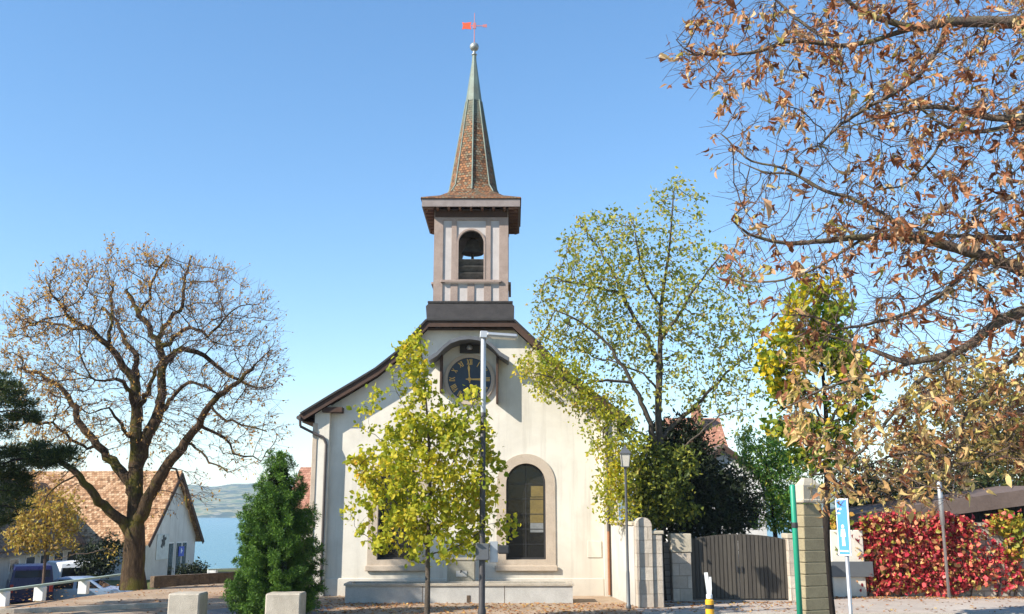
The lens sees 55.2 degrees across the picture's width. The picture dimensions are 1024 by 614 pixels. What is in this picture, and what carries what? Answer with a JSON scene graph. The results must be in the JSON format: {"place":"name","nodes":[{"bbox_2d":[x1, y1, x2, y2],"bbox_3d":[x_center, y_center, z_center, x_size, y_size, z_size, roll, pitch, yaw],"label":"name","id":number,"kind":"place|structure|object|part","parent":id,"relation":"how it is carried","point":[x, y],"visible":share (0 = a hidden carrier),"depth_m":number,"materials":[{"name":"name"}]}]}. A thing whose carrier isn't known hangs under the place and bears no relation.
{"place":"outdoors","nodes":[
{"label":"outdoors","id":0,"kind":"place"},
{"bbox_2d":[11,569,241,604],"bbox_3d":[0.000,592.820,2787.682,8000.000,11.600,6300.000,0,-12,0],"label":"ground","id":1,"kind":"structure","parent":0,"point":[113,582],"depth_m":60.90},
{"bbox_2d":[5,563,53,604],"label":"parked van","id":2,"kind":"object","parent":1,"relation":"on","point":[20,575],"visible":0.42,"depth_m":43.91,"materials":[{"name":"blue paint"}]},
{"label":"rear window","id":3,"kind":"part","parent":2,"relation":"part of","materials":[{"name":"black glass"}]},
{"bbox_2d":[0,482,88,588],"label":"long house","id":4,"kind":"structure","parent":1,"relation":"on","point":[7,562],"depth_m":54.46,"materials":[{"name":"brown tile"}]},
{"bbox_2d":[8,557,19,573],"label":"window","id":5,"kind":"structure","parent":4,"relation":"in","point":[12,561],"depth_m":51.26,"materials":[{"name":"grey glass"}]},
{"bbox_2d":[25,555,35,563],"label":"window","id":6,"kind":"structure","parent":4,"relation":"in","point":[28,559],"depth_m":54.10,"materials":[{"name":"grey glass"}]},
{"bbox_2d":[39,554,49,562],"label":"window","id":7,"kind":"structure","parent":4,"relation":"in","point":[41,558],"depth_m":56.20,"materials":[{"name":"grey glass"}]},
{"bbox_2d":[53,551,63,560],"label":"window","id":8,"kind":"structure","parent":4,"relation":"in","point":[61,554],"depth_m":59.43,"materials":[{"name":"grey glass"}]},
{"bbox_2d":[66,550,76,559],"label":"window","id":9,"kind":"structure","parent":4,"relation":"in","point":[68,552],"depth_m":61.71,"materials":[{"name":"black glass"}]},
{"bbox_2d":[1,488,118,583],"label":"golden sapling","id":10,"kind":"object","parent":1,"relation":"on","point":[27,519],"visible":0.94,"depth_m":43.15,"materials":[{"name":"yellow plant"}]},
{"bbox_2d":[47,560,95,580],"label":"parked van","id":11,"kind":"object","parent":1,"relation":"on","point":[60,569],"visible":0.09,"depth_m":49.35,"materials":[{"name":"white paint"}]},
{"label":"rear window","id":12,"kind":"part","parent":11,"relation":"part of","materials":[{"name":"black glass"}]},
{"bbox_2d":[53,576,128,599],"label":"parked car","id":13,"kind":"object","parent":1,"relation":"on","point":[72,589],"visible":0.2,"depth_m":45.32,"materials":[{"name":"white paint"}]},
{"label":"window","id":14,"kind":"part","parent":13,"relation":"part of","materials":[{"name":"black glass"}]},
{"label":"window","id":15,"kind":"part","parent":13,"relation":"part of","materials":[{"name":"black glass"}]},
{"bbox_2d":[66,528,123,579],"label":"dark bush","id":16,"kind":"object","parent":1,"relation":"on","point":[94,566],"visible":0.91,"depth_m":48.26,"materials":[{"name":"green plant"}]},
{"bbox_2d":[14,470,203,579],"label":"lake house","id":17,"kind":"structure","parent":1,"relation":"on","point":[170,542],"depth_m":66.38,"materials":[{"name":"orange tile"}]},
{"bbox_2d":[166,542,173,574],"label":"window","id":18,"kind":"structure","parent":17,"relation":"in","point":[171,544],"depth_m":66.19,"materials":[{"name":"grey glass"}]},
{"bbox_2d":[174,542,181,574],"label":"window","id":19,"kind":"structure","parent":17,"relation":"in","point":[177,558],"depth_m":67.19,"materials":[{"name":"grey glass"}]},
{"bbox_2d":[180,541,186,571],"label":"window","id":20,"kind":"structure","parent":17,"relation":"in","point":[183,558],"depth_m":68.21,"materials":[{"name":"grey glass"}]},
{"bbox_2d":[168,556,215,574],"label":"hedge","id":21,"kind":"object","parent":1,"relation":"on","point":[198,568],"visible":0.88,"depth_m":54.06,"materials":[{"name":"green plant"}]},
{"bbox_2d":[292,467,310,538],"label":"village house","id":22,"kind":"structure","parent":1,"relation":"on","point":[307,473],"depth_m":60.94,"materials":[{"name":"pink paint"}]},
{"bbox_2d":[629,436,704,600],"bbox_3d":[5.383,7.397,34.415,2.921,5.698,2.297,0,-12,0],"label":"tree","id":23,"kind":"object","parent":1,"relation":"on","point":[666,499],"visible":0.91,"depth_m":34.35,"materials":[{"name":"green plant"}]},
{"bbox_2d":[207,606,333,613],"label":"road","id":24,"kind":"structure","parent":0,"point":[220,611],"depth_m":30.09,"materials":[{"name":"grey asphalt"}]},
{"bbox_2d":[0,367,86,531],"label":"pine tree","id":25,"kind":"object","parent":24,"relation":"on","point":[34,454],"visible":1,"depth_m":31.68,"materials":[{"name":"green plant"}]},
{"bbox_2d":[220,447,328,613],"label":"dwarf conifer","id":26,"kind":"object","parent":24,"relation":"on","point":[278,552],"visible":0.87,"depth_m":28.27,"materials":[{"name":"green plant"}]},
{"bbox_2d":[265,591,305,613],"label":"concrete block","id":27,"kind":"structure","parent":24,"relation":"on","point":[285,602],"depth_m":26.63,"materials":[{"name":"beige concrete"}]},
{"bbox_2d":[339,325,520,613],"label":"young tree","id":28,"kind":"object","parent":24,"relation":"on","point":[454,430],"visible":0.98,"depth_m":26.72,"materials":[{"name":"green plant"}]},
{"bbox_2d":[704,572,713,613],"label":"bollard","id":29,"kind":"object","parent":24,"relation":"on","point":[709,604],"visible":1,"depth_m":26.88,"materials":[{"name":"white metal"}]},
{"bbox_2d":[790,484,802,613],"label":"green post","id":30,"kind":"object","parent":24,"relation":"on","point":[794,524],"visible":1,"depth_m":22.29,"materials":[{"name":"metal"}]},
{"bbox_2d":[749,265,885,613],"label":"maple tree","id":31,"kind":"object","parent":24,"relation":"on","point":[769,365],"visible":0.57,"depth_m":27.59,"materials":[{"name":"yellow plant"}]},
{"bbox_2d":[646,0,1023,525],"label":"chestnut tree","id":32,"kind":"object","parent":24,"relation":"on","point":[901,228],"visible":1,"depth_m":12.90,"materials":[{"name":"brown plant"}]},
{"bbox_2d":[835,499,852,613],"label":"blue sign","id":33,"kind":"object","parent":24,"relation":"on","point":[843,533],"visible":0.93,"depth_m":17.47,"materials":[{"name":"metal"}]},
{"bbox_2d":[0,573,785,613],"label":"forecourt","id":34,"kind":"structure","parent":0,"point":[161,596],"depth_m":32.40,"materials":[{"name":"grey stone"}]},
{"bbox_2d":[0,574,120,606],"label":"railing","id":35,"kind":"object","parent":34,"relation":"on","point":[40,590],"visible":0.92,"depth_m":33.93,"materials":[{"name":"white paint"}]},
{"bbox_2d":[0,602,167,613],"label":"terrace kerb","id":36,"kind":"structure","parent":34,"relation":"on","point":[78,608],"depth_m":30.30,"materials":[{"name":"concrete"}]},
{"bbox_2d":[0,232,297,590],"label":"bare tree","id":37,"kind":"object","parent":34,"relation":"on","point":[132,528],"visible":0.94,"depth_m":39.75,"materials":[{"name":"brown plant"}]},
{"bbox_2d":[167,591,207,613],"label":"concrete block","id":38,"kind":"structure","parent":34,"relation":"on","point":[187,602],"depth_m":26.64,"materials":[{"name":"beige concrete"}]},
{"bbox_2d":[150,571,237,587],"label":"stone wall","id":39,"kind":"structure","parent":34,"relation":"on","point":[162,581],"depth_m":41.10,"materials":[{"name":"brown stone"}]},
{"bbox_2d":[207,568,239,572],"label":"railing","id":40,"kind":"object","parent":39,"relation":"on","point":[212,570],"visible":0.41,"depth_m":42.42,"materials":[{"name":"white metal"}]},
{"bbox_2d":[344,557,573,602],"bbox_3d":[-1.785,9.405,33.765,7.759,1.440,1.550,0,-12,0],"label":"fountain","id":41,"kind":"object","parent":34,"relation":"on","point":[460,585],"visible":0.84,"depth_m":32.99,"materials":[{"name":"grey stone"}]},
{"bbox_2d":[296,13,633,595],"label":"church","id":42,"kind":"structure","parent":34,"relation":"on","point":[545,492],"depth_m":36.99,"materials":[{"name":"beige paint"}]},
{"bbox_2d":[365,455,427,570],"bbox_3d":[-4.240,7.633,36.531,2.300,4.260,0.480,0,-12,0],"label":"window","id":43,"kind":"structure","parent":42,"relation":"in","point":[389,561],"depth_m":36.29,"materials":[{"name":"beige stone"}]},
{"bbox_2d":[495,454,557,570],"bbox_3d":[0.520,7.633,36.531,2.300,4.260,0.480,0,-12,0],"label":"window","id":44,"kind":"structure","parent":42,"relation":"in","point":[528,491],"depth_m":36.59,"materials":[{"name":"beige stone"}]},
{"bbox_2d":[476,331,517,613],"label":"street lamp","id":45,"kind":"object","parent":34,"relation":"on","point":[482,551],"visible":0.98,"depth_m":26.41,"materials":[{"name":"metal"}]},
{"bbox_2d":[6,584,1023,613],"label":"fallen leaves","id":46,"kind":"object","parent":34,"relation":"on","point":[678,602],"visible":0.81,"depth_m":31.80,"materials":[{"name":"brown plant"}]},
{"bbox_2d":[610,521,635,605],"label":"garden wall","id":47,"kind":"structure","parent":34,"relation":"on","point":[618,544],"depth_m":33.78,"materials":[{"name":"paint"}]},
{"bbox_2d":[619,445,630,608],"bbox_3d":[3.690,7.038,31.527,0.354,5.159,0.354,0,-12,0],"label":"street lamp","id":48,"kind":"object","parent":34,"relation":"on","point":[625,453],"visible":0.99,"depth_m":31.57,"materials":[{"name":"grey metal"}]},
{"bbox_2d":[510,166,771,541],"bbox_3d":[4.881,2.453,36.311,9.961,16.156,4.847,0,-12,0],"label":"slender tree","id":49,"kind":"object","parent":34,"relation":"on","point":[607,417],"visible":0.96,"depth_m":36.67,"materials":[{"name":"green plant"}]},
{"bbox_2d":[634,517,663,607],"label":"gate pillar","id":50,"kind":"structure","parent":34,"relation":"on","point":[649,568],"depth_m":31.59,"materials":[{"name":"stone"}]},
{"bbox_2d":[663,542,670,599],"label":"side wall","id":51,"kind":"structure","parent":34,"relation":"on","point":[667,567],"depth_m":34.20,"materials":[{"name":"grey stone"}]},
{"bbox_2d":[619,408,772,541],"bbox_3d":[6.754,7.197,36.607,5.824,6.986,3.527,0,-12,0],"label":"yew tree","id":52,"kind":"object","parent":34,"relation":"on","point":[725,495],"visible":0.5,"depth_m":36.14,"materials":[{"name":"green plant"}]},
{"bbox_2d":[665,405,727,447],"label":"village house","id":53,"kind":"structure","parent":34,"relation":"on","point":[718,430],"depth_m":67.10,"materials":[{"name":"red tile"}]},
{"bbox_2d":[666,444,769,556],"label":"village house","id":54,"kind":"structure","parent":34,"relation":"on","point":[727,450],"depth_m":56.12,"materials":[{"name":"white wood"}]},
{"bbox_2d":[728,419,820,537],"bbox_3d":[10.244,7.608,37.682,3.675,6.623,2.594,0,-12,0],"label":"feathery tree","id":55,"kind":"object","parent":34,"relation":"on","point":[777,458],"visible":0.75,"depth_m":37.59,"materials":[{"name":"green plant"}]},
{"bbox_2d":[795,478,829,613],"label":"stone pier","id":56,"kind":"structure","parent":34,"relation":"on","point":[814,591],"depth_m":23.12,"materials":[{"name":"beige stone"}]},
{"bbox_2d":[643,613,1023,613],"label":"kerb","id":57,"kind":"structure","parent":34,"relation":"on","point":[838,613],"depth_m":29.34,"materials":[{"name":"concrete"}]},
{"bbox_2d":[830,530,873,596],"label":"wall","id":58,"kind":"structure","parent":34,"relation":"on","point":[860,570],"depth_m":35.28,"materials":[{"name":"beige paint"}]},
{"bbox_2d":[830,510,880,558],"bbox_3d":[12.486,8.940,35.744,2.002,3.131,0.770,0,-12,0],"label":"green creeper","id":59,"kind":"object","parent":58,"relation":"attached to","point":[833,525],"visible":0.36,"depth_m":35.86,"materials":[{"name":"green plant"}]},
{"bbox_2d":[817,439,1023,508],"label":"dark evergreen","id":60,"kind":"object","parent":34,"relation":"on","point":[984,479],"visible":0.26,"depth_m":42.96,"materials":[{"name":"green plant"}]},
{"bbox_2d":[821,486,1023,529],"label":"shed","id":61,"kind":"structure","parent":34,"relation":"on","point":[982,501],"depth_m":38.30,"materials":[{"name":"wood"}]},
{"bbox_2d":[869,349,1023,498],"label":"autumn tree","id":62,"kind":"object","parent":34,"relation":"on","point":[937,420],"visible":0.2,"depth_m":51.00,"materials":[{"name":"brown plant"}]},
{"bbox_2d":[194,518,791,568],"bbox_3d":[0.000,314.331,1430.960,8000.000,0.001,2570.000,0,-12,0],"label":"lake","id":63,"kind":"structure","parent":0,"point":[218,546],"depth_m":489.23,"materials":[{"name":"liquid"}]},
{"bbox_2d":[0,0,1023,488],"label":"sky","id":64,"kind":"structure","parent":0,"point":[301,142],"materials":[{"name":"blue"}]},
{"bbox_2d":[188,478,1012,517],"bbox_3d":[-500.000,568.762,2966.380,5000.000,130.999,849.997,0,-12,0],"label":"hills","id":65,"kind":"structure","parent":0,"point":[230,503],"depth_m":2815.35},
{"bbox_2d":[635,596,1023,612],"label":"pavement","id":66,"kind":"structure","parent":0,"point":[900,605],"depth_m":31.64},
{"bbox_2d":[667,533,692,600],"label":"gate pillar","id":67,"kind":"structure","parent":66,"relation":"on","point":[680,547],"depth_m":33.85,"materials":[{"name":"stone"}]},
{"bbox_2d":[781,533,798,600],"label":"gate pillar","id":68,"kind":"structure","parent":66,"relation":"on","point":[788,537],"depth_m":33.89,"materials":[{"name":"stone"}]},
{"bbox_2d":[691,534,787,598],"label":"wooden gate","id":69,"kind":"structure","parent":68,"relation":"attached to","point":[759,564],"depth_m":34.05,"materials":[{"name":"grey wood"}]},
{"bbox_2d":[850,522,1023,596],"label":"stone wall","id":70,"kind":"structure","parent":66,"relation":"on","point":[985,592],"depth_m":35.59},
{"bbox_2d":[850,508,1023,596],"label":"red creeper","id":71,"kind":"object","parent":70,"relation":"attached to","point":[962,525],"visible":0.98,"depth_m":35.47,"materials":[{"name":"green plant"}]},
{"bbox_2d":[988,509,1023,596],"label":"green creeper","id":72,"kind":"object","parent":70,"relation":"attached to","point":[1016,524],"visible":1,"depth_m":35.48,"materials":[{"name":"green plant"}]},
{"bbox_2d":[937,481,950,597],"bbox_3d":[15.530,8.353,35.236,0.170,4.102,0.162,0,-12,0],"label":"grey pole","id":73,"kind":"object","parent":66,"relation":"on","point":[941,512],"visible":0.83,"depth_m":35.24,"materials":[{"name":"metal"}]}
]}

